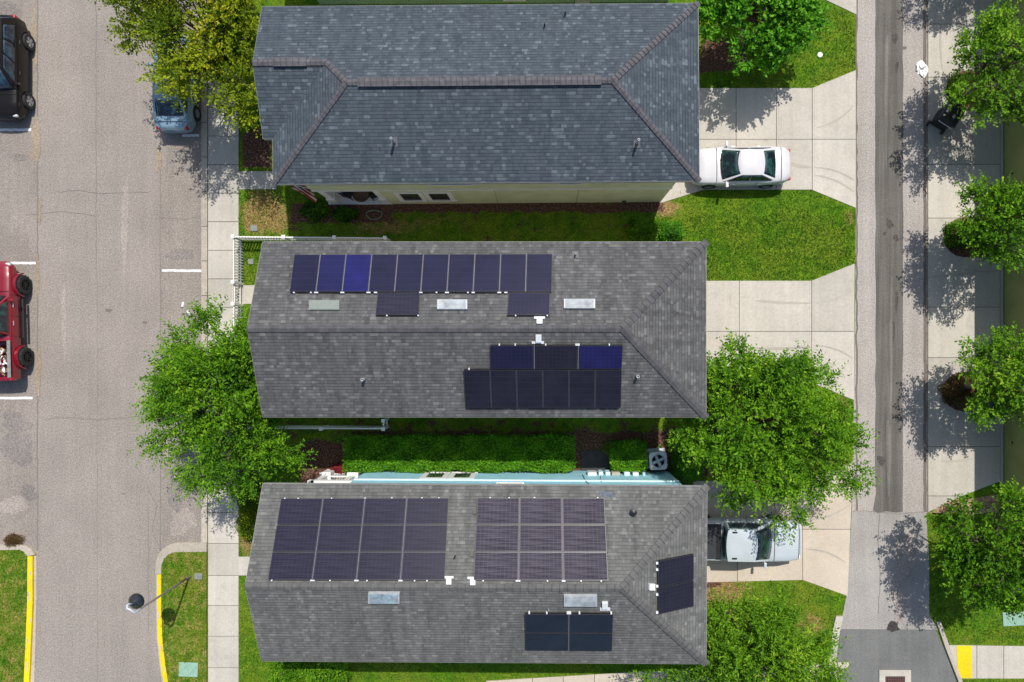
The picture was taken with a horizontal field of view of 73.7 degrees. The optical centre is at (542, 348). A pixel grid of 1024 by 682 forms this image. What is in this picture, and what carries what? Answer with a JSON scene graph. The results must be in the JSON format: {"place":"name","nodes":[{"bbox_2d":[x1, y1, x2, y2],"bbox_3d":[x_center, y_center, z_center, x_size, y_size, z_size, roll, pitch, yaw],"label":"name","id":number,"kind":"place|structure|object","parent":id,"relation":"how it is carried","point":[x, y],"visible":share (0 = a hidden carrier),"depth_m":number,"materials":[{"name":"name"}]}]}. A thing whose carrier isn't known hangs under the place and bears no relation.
{"place":"outdoors","nodes":[
{"label":"outdoors","id":0,"kind":"place"},
{"bbox_2d":[0,550,26,681],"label":"lawn","id":1,"kind":"structure","parent":0,"point":[17,592],"depth_m":33.22,"materials":[{"name":"green plant"}]},
{"bbox_2d":[0,0,36,549],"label":"parking lane","id":2,"kind":"structure","parent":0,"point":[18,202],"depth_m":33.32,"materials":[{"name":"grey asphalt"}]},
{"bbox_2d":[0,432,32,467],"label":"road patch","id":3,"kind":"object","parent":2,"relation":"on","point":[15,447],"visible":1,"depth_m":33.31,"materials":[{"name":"grey asphalt"}]},
{"bbox_2d":[0,261,33,380],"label":"pickup truck","id":4,"kind":"object","parent":2,"relation":"on","point":[15,286],"visible":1,"depth_m":32.34,"materials":[{"name":"red paint"}]},
{"bbox_2d":[0,15,35,121],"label":"parked suv","id":5,"kind":"object","parent":2,"relation":"on","point":[17,44],"visible":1,"depth_m":32.28,"materials":[{"name":"black paint"}]},
{"bbox_2d":[31,0,161,681],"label":"road","id":6,"kind":"structure","parent":0,"point":[122,135],"depth_m":33.33,"materials":[{"name":"grey asphalt"}]},
{"bbox_2d":[24,556,33,681],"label":"kerb painted","id":7,"kind":"object","parent":6,"relation":"on","point":[29,625],"visible":1,"depth_m":33.20,"materials":[{"name":"yellow paint"}]},
{"bbox_2d":[161,0,201,554],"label":"parking lane","id":8,"kind":"structure","parent":6,"relation":"on","point":[181,191],"depth_m":33.32,"materials":[{"name":"grey asphalt"}]},
{"bbox_2d":[147,35,200,132],"bbox_3d":[-17.600,-12.735,32.557,2.180,1.523,4.670,0,90,0],"label":"parked car","id":9,"kind":"object","parent":8,"relation":"on","point":[167,118],"visible":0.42,"depth_m":32.23,"materials":[{"name":"blue metal"}]},
{"bbox_2d":[201,0,207,543],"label":"kerb","id":10,"kind":"structure","parent":6,"relation":"on","point":[204,248],"depth_m":33.26,"materials":[{"name":"concrete"}]},
{"bbox_2d":[162,551,207,681],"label":"lawn","id":11,"kind":"structure","parent":0,"point":[188,644],"depth_m":33.22,"materials":[{"name":"green plant"}]},
{"bbox_2d":[208,49,238,681],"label":"sidewalk","id":12,"kind":"structure","parent":0,"point":[223,226],"depth_m":33.29,"materials":[{"name":"concrete"}]},
{"bbox_2d":[239,171,276,188],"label":"path","id":13,"kind":"structure","parent":0,"point":[255,179],"depth_m":33.30,"materials":[{"name":"concrete"}]},
{"bbox_2d":[317,0,668,4],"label":"house","id":14,"kind":"structure","parent":0,"point":[321,2],"depth_m":33.17,"materials":[{"name":"grey"}]},
{"bbox_2d":[0,0,1023,681],"bbox_3d":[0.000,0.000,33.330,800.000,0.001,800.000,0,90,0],"label":"lawn","id":15,"kind":"structure","parent":0,"point":[255,152],"depth_m":33.33,"materials":[{"name":"green plant"}]},
{"bbox_2d":[88,0,265,138],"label":"oak tree","id":16,"kind":"object","parent":15,"relation":"on","point":[222,34],"visible":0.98,"depth_m":28.27,"materials":[{"name":"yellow plant"}]},
{"bbox_2d":[127,292,317,511],"bbox_3d":[-13.650,2.323,29.618,7.828,7.458,9.521,0,90,0],"label":"street tree","id":17,"kind":"object","parent":15,"relation":"on","point":[185,377],"visible":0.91,"depth_m":28.26,"materials":[{"name":"green plant"}]},
{"bbox_2d":[236,471,261,540],"bbox_3d":[-13.976,7.614,32.666,1.716,1.418,3.498,0,90,0],"label":"bush","id":18,"kind":"object","parent":15,"relation":"on","point":[248,528],"visible":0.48,"depth_m":32.48,"materials":[{"name":"green plant"}]},
{"bbox_2d":[266,661,353,681],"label":"bush","id":19,"kind":"object","parent":15,"relation":"on","point":[281,671],"visible":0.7,"depth_m":31.94,"materials":[{"name":"green plant"}]},
{"bbox_2d":[231,234,390,284],"bbox_3d":[-11.042,-4.233,32.782,7.386,1.095,2.325,0,90,0],"label":"picket fence","id":20,"kind":"object","parent":15,"relation":"on","point":[241,239],"visible":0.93,"depth_m":32.57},
{"bbox_2d":[341,432,576,474],"bbox_3d":[-3.976,4.995,32.734,11.242,1.335,2.028,0,90,0],"label":"hedge","id":21,"kind":"object","parent":15,"relation":"on","point":[558,451],"visible":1,"depth_m":32.36,"materials":[{"name":"green plant"}]},
{"bbox_2d":[252,1,701,204],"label":"house","id":22,"kind":"structure","parent":15,"relation":"on","point":[492,103],"depth_m":27.20,"materials":[{"name":"grey"}]},
{"bbox_2d":[244,469,709,666],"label":"house","id":23,"kind":"structure","parent":15,"relation":"on","point":[459,614],"depth_m":27.13,"materials":[{"name":"grey"}]},
{"bbox_2d":[271,497,446,581],"bbox_3d":[-7.127,7.450,26.797,6.719,1.419,2.978,0,90,0],"label":"panel rack","id":24,"kind":"object","parent":23,"relation":"on","point":[400,580],"visible":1,"depth_m":26.81,"materials":[{"name":"metal"}]},
{"bbox_2d":[268,552,314,579],"bbox_3d":[-9.670,8.375,26.310,1.661,0.449,0.941,0,90,0],"label":"solar panel","id":25,"kind":"object","parent":24,"relation":"on","point":[291,565],"visible":1,"depth_m":26.28,"materials":[{"name":"glass"}]},
{"bbox_2d":[273,525,318,550],"bbox_3d":[-9.664,7.424,26.732,1.657,0.442,0.922,0,90,0],"label":"solar panel","id":26,"kind":"object","parent":24,"relation":"on","point":[295,537],"visible":1,"depth_m":26.71,"materials":[{"name":"glass"}]},
{"bbox_2d":[277,499,321,524],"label":"solar panel","id":27,"kind":"object","parent":24,"relation":"on","point":[299,511],"visible":1,"depth_m":27.13,"materials":[{"name":"glass"}]},
{"bbox_2d":[313,552,358,579],"bbox_3d":[-7.970,8.378,26.314,1.627,0.450,0.944,0,90,0],"label":"solar panel","id":28,"kind":"object","parent":24,"relation":"on","point":[335,565],"visible":1,"depth_m":26.29,"materials":[{"name":"glass"}]},
{"bbox_2d":[317,525,361,550],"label":"solar panel","id":29,"kind":"object","parent":24,"relation":"on","point":[339,538],"visible":1,"depth_m":26.71,"materials":[{"name":"glass"}]},
{"bbox_2d":[320,498,363,523],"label":"solar panel","id":30,"kind":"object","parent":24,"relation":"on","point":[343,511],"visible":1,"depth_m":27.14,"materials":[{"name":"glass"}]},
{"bbox_2d":[357,552,401,579],"bbox_3d":[-6.284,8.380,26.317,1.626,0.452,0.947,0,90,0],"label":"solar panel","id":31,"kind":"object","parent":24,"relation":"on","point":[379,566],"visible":1,"depth_m":26.29,"materials":[{"name":"glass"}]},
{"bbox_2d":[360,525,403,550],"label":"solar panel","id":32,"kind":"object","parent":24,"relation":"on","point":[382,538],"visible":1,"depth_m":26.72,"materials":[{"name":"glass"}]},
{"bbox_2d":[363,498,405,523],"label":"solar panel","id":33,"kind":"object","parent":24,"relation":"on","point":[384,510],"visible":1,"depth_m":27.14,"materials":[{"name":"glass"}]},
{"bbox_2d":[401,552,445,579],"bbox_3d":[-4.584,8.383,26.321,1.658,0.453,0.950,0,90,0],"label":"solar panel","id":34,"kind":"object","parent":24,"relation":"on","point":[423,565],"visible":1,"depth_m":26.29,"materials":[{"name":"glass"}]},
{"bbox_2d":[403,525,446,550],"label":"solar panel","id":35,"kind":"object","parent":24,"relation":"on","point":[425,537],"visible":1,"depth_m":26.72,"materials":[{"name":"glass"}]},
{"bbox_2d":[406,498,448,523],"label":"solar panel","id":36,"kind":"object","parent":24,"relation":"on","point":[427,510],"visible":1,"depth_m":27.14,"materials":[{"name":"glass"}]},
{"bbox_2d":[475,497,607,581],"bbox_3d":[-0.073,7.458,26.811,5.117,1.422,2.994,0,90,0],"label":"panel rack","id":37,"kind":"object","parent":23,"relation":"on","point":[519,524],"visible":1,"depth_m":26.57,"materials":[{"name":"metal"}]},
{"bbox_2d":[474,552,517,579],"bbox_3d":[-1.800,8.386,26.326,1.684,0.454,0.954,0,90,0],"label":"solar panel","id":38,"kind":"object","parent":37,"relation":"on","point":[495,565],"visible":1,"depth_m":26.30,"materials":[{"name":"glass"}]},
{"bbox_2d":[475,525,518,550],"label":"solar panel","id":39,"kind":"object","parent":37,"relation":"on","point":[496,537],"visible":1,"depth_m":26.73,"materials":[{"name":"glass"}]},
{"bbox_2d":[476,498,518,523],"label":"solar panel","id":40,"kind":"object","parent":37,"relation":"on","point":[497,510],"visible":1,"depth_m":27.15,"materials":[{"name":"glass"}]},
{"bbox_2d":[519,552,561,579],"bbox_3d":[-0.073,8.391,26.329,1.652,0.454,0.955,0,90,0],"label":"solar panel","id":41,"kind":"object","parent":37,"relation":"on","point":[540,565],"visible":1,"depth_m":26.30,"materials":[{"name":"glass"}]},
{"bbox_2d":[520,525,561,551],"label":"solar panel","id":42,"kind":"object","parent":37,"relation":"on","point":[541,538],"visible":1,"depth_m":26.73,"materials":[{"name":"glass"}]},
{"bbox_2d":[520,498,561,523],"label":"solar panel","id":43,"kind":"object","parent":37,"relation":"on","point":[540,510],"visible":1,"depth_m":27.16,"materials":[{"name":"glass"}]},
{"bbox_2d":[563,498,604,523],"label":"solar panel","id":44,"kind":"object","parent":37,"relation":"on","point":[583,510],"visible":1,"depth_m":27.16,"materials":[{"name":"glass"}]},
{"bbox_2d":[563,525,606,551],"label":"solar panel","id":45,"kind":"object","parent":37,"relation":"on","point":[584,538],"visible":1,"depth_m":26.73,"materials":[{"name":"glass"}]},
{"bbox_2d":[564,552,607,579],"bbox_3d":[1.652,8.395,26.332,1.687,0.455,0.957,0,90,0],"label":"solar panel","id":46,"kind":"object","parent":37,"relation":"on","point":[584,566],"visible":1,"depth_m":26.31,"materials":[{"name":"glass"}]},
{"bbox_2d":[525,611,612,650],"bbox_3d":[1.032,11.139,26.907,3.439,0.861,1.842,0,90,0],"label":"panel rack","id":47,"kind":"object","parent":23,"relation":"attached to","point":[529,612],"visible":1,"depth_m":26.52,"materials":[{"name":"metal"}]},
{"bbox_2d":[525,614,567,632],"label":"solar panel","id":48,"kind":"object","parent":47,"relation":"on","point":[546,622],"visible":1,"depth_m":26.66,"materials":[{"name":"glass"}]},
{"bbox_2d":[525,632,567,650],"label":"solar panel","id":49,"kind":"object","parent":47,"relation":"on","point":[552,641],"visible":1,"depth_m":27.04,"materials":[{"name":"glass"}]},
{"bbox_2d":[570,633,611,650],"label":"solar panel","id":50,"kind":"object","parent":47,"relation":"on","point":[590,641],"visible":1,"depth_m":27.05,"materials":[{"name":"glass"}]},
{"bbox_2d":[570,614,612,632],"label":"solar panel","id":51,"kind":"object","parent":47,"relation":"on","point":[591,623],"visible":1,"depth_m":26.66,"materials":[{"name":"glass"}]},
{"bbox_2d":[657,554,691,587],"bbox_3d":[5.240,9.288,27.013,1.547,0.722,2.163,0,90,0],"label":"panel rack","id":52,"kind":"object","parent":23,"relation":"attached to","point":[670,558],"visible":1,"depth_m":26.96,"materials":[{"name":"grey metal"}]},
{"bbox_2d":[658,581,693,613],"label":"solar panel","id":53,"kind":"object","parent":52,"relation":"attached to","point":[674,597],"visible":1,"depth_m":26.93,"materials":[{"name":"glass"}]},
{"bbox_2d":[658,554,693,586],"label":"solar panel","id":54,"kind":"object","parent":52,"relation":"attached to","point":[671,571],"visible":1,"depth_m":26.93,"materials":[{"name":"glass"}]},
{"bbox_2d":[246,239,708,419],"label":"house","id":55,"kind":"structure","parent":15,"relation":"on","point":[353,354],"depth_m":27.00,"materials":[{"name":"grey"}]},
{"bbox_2d":[376,315,418,316],"bbox_3d":[-5.616,-1.705,26.564,1.672,0.434,0.959,0,90,0],"label":"panel rack","id":56,"kind":"object","parent":55,"relation":"attached to","point":[397,315],"visible":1,"depth_m":26.39,"materials":[{"name":"grey metal"}]},
{"bbox_2d":[375,293,419,314],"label":"solar panel","id":57,"kind":"object","parent":56,"relation":"on","point":[397,304],"visible":1,"depth_m":26.50,"materials":[{"name":"glass"}]},
{"bbox_2d":[291,254,550,293],"bbox_3d":[-4.778,-2.970,27.074,10.283,0.720,1.650,0,90,0],"label":"panel rack","id":58,"kind":"object","parent":55,"relation":"attached to","point":[420,292],"visible":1,"depth_m":26.77,"materials":[{"name":"metal"}]},
{"bbox_2d":[290,255,319,291],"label":"solar panel","id":59,"kind":"object","parent":58,"relation":"on","point":[304,273],"visible":1,"depth_m":27.01,"materials":[{"name":"glass"}]},
{"bbox_2d":[316,255,345,291],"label":"solar panel","id":60,"kind":"object","parent":58,"relation":"on","point":[331,273],"visible":1,"depth_m":27.01,"materials":[{"name":"glass"}]},
{"bbox_2d":[343,254,370,291],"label":"solar panel","id":61,"kind":"object","parent":58,"relation":"on","point":[357,273],"visible":1,"depth_m":27.01,"materials":[{"name":"glass"}]},
{"bbox_2d":[369,254,396,291],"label":"solar panel","id":62,"kind":"object","parent":58,"relation":"on","point":[383,273],"visible":1,"depth_m":27.01,"materials":[{"name":"glass"}]},
{"bbox_2d":[395,254,422,291],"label":"solar panel","id":63,"kind":"object","parent":58,"relation":"on","point":[409,273],"visible":1,"depth_m":27.01,"materials":[{"name":"glass"}]},
{"bbox_2d":[421,254,448,291],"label":"solar panel","id":64,"kind":"object","parent":58,"relation":"on","point":[435,273],"visible":1,"depth_m":27.01,"materials":[{"name":"glass"}]},
{"bbox_2d":[447,254,474,291],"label":"solar panel","id":65,"kind":"object","parent":58,"relation":"on","point":[461,273],"visible":1,"depth_m":27.01,"materials":[{"name":"glass"}]},
{"bbox_2d":[474,254,499,291],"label":"solar panel","id":66,"kind":"object","parent":58,"relation":"on","point":[487,273],"visible":1,"depth_m":27.01,"materials":[{"name":"glass"}]},
{"bbox_2d":[500,254,525,291],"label":"solar panel","id":67,"kind":"object","parent":58,"relation":"on","point":[513,273],"visible":1,"depth_m":27.01,"materials":[{"name":"glass"}]},
{"bbox_2d":[526,254,551,291],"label":"solar panel","id":68,"kind":"object","parent":58,"relation":"on","point":[539,273],"visible":1,"depth_m":27.01,"materials":[{"name":"glass"}]},
{"bbox_2d":[507,315,548,316],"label":"panel rack","id":69,"kind":"object","parent":55,"relation":"attached to","point":[528,315],"visible":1,"depth_m":26.39,"materials":[{"name":"silver metal"}]},
{"bbox_2d":[507,293,549,314],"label":"solar panel","id":70,"kind":"object","parent":69,"relation":"on","point":[528,303],"visible":1,"depth_m":26.50,"materials":[{"name":"glass"}]},
{"bbox_2d":[464,368,620,407],"bbox_3d":[0.010,1.559,27.133,6.220,0.708,1.616,0,90,0],"label":"panel rack","id":71,"kind":"object","parent":55,"relation":"attached to","point":[542,376],"visible":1,"depth_m":26.82,"materials":[{"name":"metal"}]},
{"bbox_2d":[463,370,490,407],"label":"solar panel","id":72,"kind":"object","parent":71,"relation":"on","point":[477,388],"visible":1,"depth_m":27.08,"materials":[{"name":"glass"}]},
{"bbox_2d":[490,370,516,407],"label":"solar panel","id":73,"kind":"object","parent":71,"relation":"on","point":[503,389],"visible":1,"depth_m":27.08,"materials":[{"name":"glass"}]},
{"bbox_2d":[517,370,542,407],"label":"solar panel","id":74,"kind":"object","parent":71,"relation":"on","point":[529,389],"visible":1,"depth_m":27.09,"materials":[{"name":"glass"}]},
{"bbox_2d":[543,370,568,407],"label":"solar panel","id":75,"kind":"object","parent":71,"relation":"on","point":[555,388],"visible":1,"depth_m":27.08,"materials":[{"name":"glass"}]},
{"bbox_2d":[569,370,594,407],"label":"solar panel","id":76,"kind":"object","parent":71,"relation":"on","point":[581,388],"visible":1,"depth_m":27.08,"materials":[{"name":"glass"}]},
{"bbox_2d":[595,370,621,407],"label":"solar panel","id":77,"kind":"object","parent":71,"relation":"on","point":[608,390],"visible":1,"depth_m":27.09,"materials":[{"name":"glass"}]},
{"bbox_2d":[499,343,609,368],"bbox_3d":[0.527,0.295,26.620,5.120,0.454,0.993,0,90,0],"label":"panel rack","id":78,"kind":"object","parent":55,"relation":"attached to","point":[577,344],"visible":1,"depth_m":26.50,"materials":[{"name":"metal"}]},
{"bbox_2d":[490,345,532,368],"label":"solar panel","id":79,"kind":"object","parent":78,"relation":"on","point":[511,357],"visible":1,"depth_m":26.56,"materials":[{"name":"glass"}]},
{"bbox_2d":[535,345,576,368],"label":"solar panel","id":80,"kind":"object","parent":78,"relation":"on","point":[556,356],"visible":1,"depth_m":26.56,"materials":[{"name":"glass"}]},
{"bbox_2d":[579,345,622,368],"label":"solar panel","id":81,"kind":"object","parent":78,"relation":"on","point":[600,357],"visible":1,"depth_m":26.57,"materials":[{"name":"glass"}]},
{"bbox_2d":[608,438,648,474],"bbox_3d":[4.110,5.144,32.737,1.957,1.264,1.703,0,90,0],"label":"hedge","id":82,"kind":"object","parent":15,"relation":"on","point":[630,456],"visible":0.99,"depth_m":32.34,"materials":[{"name":"green plant"}]},
{"bbox_2d":[625,216,663,241],"bbox_3d":[4.999,-5.706,32.855,2.049,1.108,1.498,0,90,0],"label":"bush","id":83,"kind":"object","parent":15,"relation":"on","point":[637,225],"visible":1,"depth_m":32.80,"materials":[{"name":"green plant"}]},
{"bbox_2d":[622,580,857,681],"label":"corner tree","id":84,"kind":"object","parent":15,"relation":"on","point":[768,640],"visible":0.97,"depth_m":28.72,"materials":[{"name":"green plant"}]},
{"bbox_2d":[697,0,834,76],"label":"bright tree","id":85,"kind":"object","parent":15,"relation":"on","point":[772,38],"visible":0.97,"depth_m":29.88,"materials":[{"name":"green plant"}]},
{"bbox_2d":[657,328,881,545],"bbox_3d":[10.195,3.805,30.025,9.468,6.636,8.505,26,90,0],"label":"driveway tree","id":86,"kind":"object","parent":15,"relation":"on","point":[770,388],"visible":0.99,"depth_m":28.53,"materials":[{"name":"green plant"}]},
{"bbox_2d":[937,372,992,410],"bbox_3d":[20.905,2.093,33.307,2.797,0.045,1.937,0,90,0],"label":"planting bed","id":87,"kind":"object","parent":15,"relation":"on","point":[955,406],"visible":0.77,"depth_m":33.28,"materials":[{"name":"brown plant"}]},
{"bbox_2d":[954,320,1023,431],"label":"street tree","id":88,"kind":"object","parent":87,"relation":"on","point":[994,391],"visible":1,"depth_m":29.53,"materials":[{"name":"green plant"}]},
{"bbox_2d":[924,475,1023,624],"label":"street tree","id":89,"kind":"object","parent":15,"relation":"on","point":[1005,573],"visible":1,"depth_m":29.42,"materials":[{"name":"green plant"}]},
{"bbox_2d":[486,662,848,681],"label":"path","id":90,"kind":"structure","parent":0,"point":[612,677],"depth_m":33.30,"materials":[{"name":"concrete"}]},
{"bbox_2d":[659,70,855,207],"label":"driveway","id":91,"kind":"structure","parent":0,"point":[744,113],"depth_m":33.30,"materials":[{"name":"concrete"}]},
{"bbox_2d":[691,141,790,188],"bbox_3d":[9.405,-8.720,32.567,4.750,1.463,2.180,0,90,0],"label":"parked car","id":92,"kind":"object","parent":91,"relation":"on","point":[726,166],"visible":0.92,"depth_m":32.22,"materials":[{"name":"white paint"}]},
{"bbox_2d":[684,462,852,595],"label":"driveway","id":93,"kind":"structure","parent":0,"point":[831,534],"depth_m":33.30,"materials":[{"name":"concrete"}]},
{"bbox_2d":[707,514,801,567],"bbox_3d":[9.360,9.080,32.334,5.860,1.928,2.380,1,90,0],"label":"pickup truck","id":94,"kind":"object","parent":93,"relation":"on","point":[734,539],"visible":0.71,"depth_m":32.03,"materials":[{"name":"silver metal"}]},
{"bbox_2d":[706,264,854,399],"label":"driveway","id":95,"kind":"structure","parent":0,"point":[733,306],"depth_m":33.30,"materials":[{"name":"concrete"}]},
{"bbox_2d":[840,512,937,629],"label":"alley","id":96,"kind":"structure","parent":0,"point":[871,576],"depth_m":33.33,"materials":[{"name":"grey concrete"}]},
{"bbox_2d":[895,534,916,583],"bbox_3d":[17.741,10.256,33.316,1.065,0.001,2.518,0,90,0],"label":"road patch","id":97,"kind":"object","parent":96,"relation":"on","point":[906,555],"visible":1,"depth_m":33.32,"materials":[{"name":"grey asphalt"}]},
{"bbox_2d":[852,0,926,512],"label":"alley","id":98,"kind":"structure","parent":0,"point":[913,301],"depth_m":33.33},
{"bbox_2d":[855,0,857,510],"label":"alley gutter","id":99,"kind":"object","parent":98,"relation":"on","point":[856,236],"visible":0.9,"depth_m":33.32,"materials":[{"name":"grey concrete"}]},
{"bbox_2d":[873,0,903,512],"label":"alley patch","id":100,"kind":"object","parent":98,"relation":"on","point":[889,189],"visible":1,"depth_m":33.32,"materials":[{"name":"grey asphalt"}]},
{"bbox_2d":[923,0,926,511],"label":"alley gutter","id":101,"kind":"object","parent":98,"relation":"on","point":[925,252],"visible":1,"depth_m":33.32,"materials":[{"name":"grey concrete"}]},
{"bbox_2d":[836,629,955,681],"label":"side street","id":102,"kind":"structure","parent":0,"point":[921,655],"depth_m":33.32,"materials":[{"name":"grey asphalt"}]},
{"bbox_2d":[928,0,999,511],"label":"sidewalk","id":103,"kind":"structure","parent":0,"point":[962,305],"depth_m":33.30,"materials":[{"name":"concrete"}]},
{"bbox_2d":[942,0,1023,133],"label":"street tree","id":104,"kind":"object","parent":103,"relation":"on","point":[991,38],"visible":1,"depth_m":29.52,"materials":[{"name":"green plant"}]},
{"bbox_2d":[953,168,1023,276],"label":"street tree","id":105,"kind":"object","parent":103,"relation":"on","point":[984,235],"visible":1,"depth_m":29.47,"materials":[{"name":"green plant"}]},
{"bbox_2d":[950,645,1023,677],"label":"sidewalk","id":106,"kind":"structure","parent":0,"point":[988,661],"depth_m":33.30,"materials":[{"name":"concrete"}]},
{"bbox_2d":[1000,0,1002,483],"bbox_3d":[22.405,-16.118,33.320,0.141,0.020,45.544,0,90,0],"label":"fence","id":107,"kind":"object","parent":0,"point":[1001,305],"depth_m":33.31,"materials":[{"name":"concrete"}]},
{"bbox_2d":[1004,0,1023,492],"bbox_3d":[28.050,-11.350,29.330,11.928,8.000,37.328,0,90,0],"label":"lawn","id":108,"kind":"structure","parent":0,"point":[1014,303],"depth_m":32.59,"materials":[{"name":"green plant"}]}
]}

